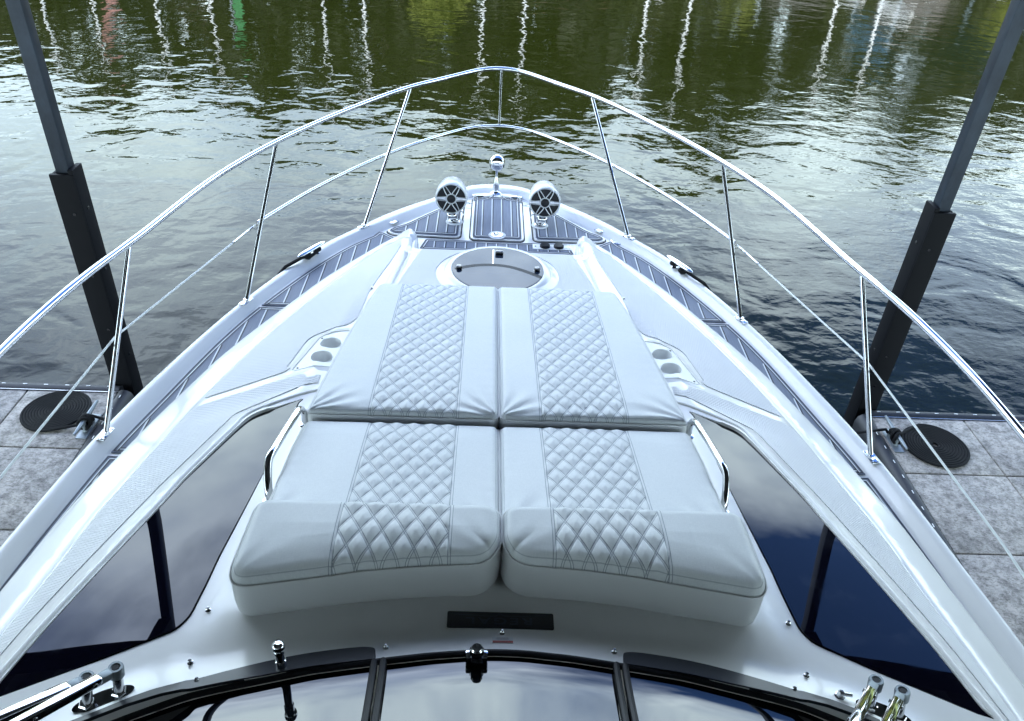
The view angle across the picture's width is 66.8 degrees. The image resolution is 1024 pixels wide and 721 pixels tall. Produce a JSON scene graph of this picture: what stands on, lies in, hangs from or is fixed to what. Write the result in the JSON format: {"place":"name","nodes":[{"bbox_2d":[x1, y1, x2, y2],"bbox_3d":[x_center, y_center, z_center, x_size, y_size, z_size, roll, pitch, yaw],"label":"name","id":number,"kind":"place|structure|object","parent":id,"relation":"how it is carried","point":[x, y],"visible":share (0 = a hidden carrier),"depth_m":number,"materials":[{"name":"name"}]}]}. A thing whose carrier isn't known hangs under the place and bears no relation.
{"place":"outdoors","nodes":[
{"label":"outdoors","id":0,"kind":"place"},
{"bbox_2d":[0,0,1023,417],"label":"water","id":1,"kind":"structure","parent":0,"point":[838,122],"depth_m":12.23,"materials":[{"name":"green liquid"}]},
{"bbox_2d":[0,382,133,546],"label":"floating dock","id":2,"kind":"object","parent":1,"relation":"on","point":[37,469],"visible":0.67,"depth_m":5.33,"materials":[{"name":"grey concrete"}]},
{"bbox_2d":[19,247,320,431],"bbox_3d":[-2.394,-0.059,5.299,2.212,1.453,0.527,2,35,-2],"label":"mooring line","id":3,"kind":"object","parent":2,"relation":"on","point":[74,407],"visible":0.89,"depth_m":5.57,"materials":[{"name":"black fabric"}]},
{"bbox_2d":[5,0,142,396],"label":"steel pile","id":4,"kind":"object","parent":1,"relation":"in","point":[74,200],"visible":0.59,"depth_m":5.11,"materials":[{"name":"black metal"}]},
{"bbox_2d":[0,66,1023,720],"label":"motor yacht","id":5,"kind":"object","parent":1,"relation":"on","point":[120,544],"visible":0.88,"depth_m":2.78,"materials":[{"name":"white plastic"}]},
{"bbox_2d":[0,399,302,696],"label":"side window","id":6,"kind":"structure","parent":5,"relation":"in","point":[156,581],"depth_m":2.54,"materials":[{"name":"black glass"}]},
{"bbox_2d":[228,500,501,615],"bbox_3d":[-0.443,0.634,2.477,0.821,0.250,0.338,2,35,-2],"label":"sun pad cushion","id":7,"kind":"object","parent":5,"relation":"on","point":[291,555],"visible":1,"depth_m":2.40,"materials":[{"name":"white leather"}]},
{"bbox_2d":[269,421,499,511],"bbox_3d":[-0.457,0.435,2.935,0.826,0.183,0.730,2,35,-2],"label":"sun pad cushion","id":8,"kind":"object","parent":5,"relation":"on","point":[411,463],"visible":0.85,"depth_m":2.93,"materials":[{"name":"white leather"}]},
{"bbox_2d":[307,283,498,428],"bbox_3d":[-0.471,-0.086,3.897,0.812,0.275,1.434,2,35,-2],"label":"sun pad cushion","id":9,"kind":"object","parent":5,"relation":"on","point":[409,353],"visible":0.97,"depth_m":3.62,"materials":[{"name":"white leather"}]},
{"bbox_2d":[498,287,687,432],"bbox_3d":[0.333,-0.058,3.930,0.812,0.274,1.434,2,35,-2],"label":"sun pad cushion","id":10,"kind":"object","parent":5,"relation":"on","point":[574,359],"visible":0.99,"depth_m":3.65,"materials":[{"name":"white leather"}]},
{"bbox_2d":[499,427,724,514],"bbox_3d":[0.361,0.463,2.968,0.826,0.183,0.730,2,35,-2],"label":"sun pad cushion","id":11,"kind":"object","parent":5,"relation":"on","point":[550,467],"visible":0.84,"depth_m":2.97,"materials":[{"name":"white leather"}]},
{"bbox_2d":[500,507,766,625],"bbox_3d":[0.371,0.662,2.510,0.821,0.250,0.338,2,35,-2],"label":"sun pad cushion","id":12,"kind":"object","parent":5,"relation":"on","point":[700,565],"visible":1,"depth_m":2.43,"materials":[{"name":"white leather"}]},
{"bbox_2d":[689,412,992,718],"bbox_3d":[0.998,0.647,2.877,0.388,0.171,1.658,-6,36,-13],"label":"side window","id":13,"kind":"structure","parent":5,"relation":"in","point":[832,600],"depth_m":2.63,"materials":[{"name":"black glass"}]},
{"bbox_2d":[843,0,1023,427],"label":"steel pile","id":14,"kind":"object","parent":1,"relation":"in","point":[932,231],"visible":0.6,"depth_m":5.29,"materials":[{"name":"black metal"}]},
{"bbox_2d":[852,410,1023,645],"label":"floating dock","id":15,"kind":"object","parent":1,"relation":"on","point":[989,476],"visible":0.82,"depth_m":5.43,"materials":[{"name":"grey concrete"},{"name":"black rubber"}]},
{"bbox_2d":[670,261,969,467],"bbox_3d":[2.226,0.119,5.462,2.421,1.453,0.507,3,35,-1],"label":"mooring line","id":16,"kind":"object","parent":15,"relation":"on","point":[951,450],"visible":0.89,"depth_m":5.78,"materials":[{"name":"black fabric"}]}
]}

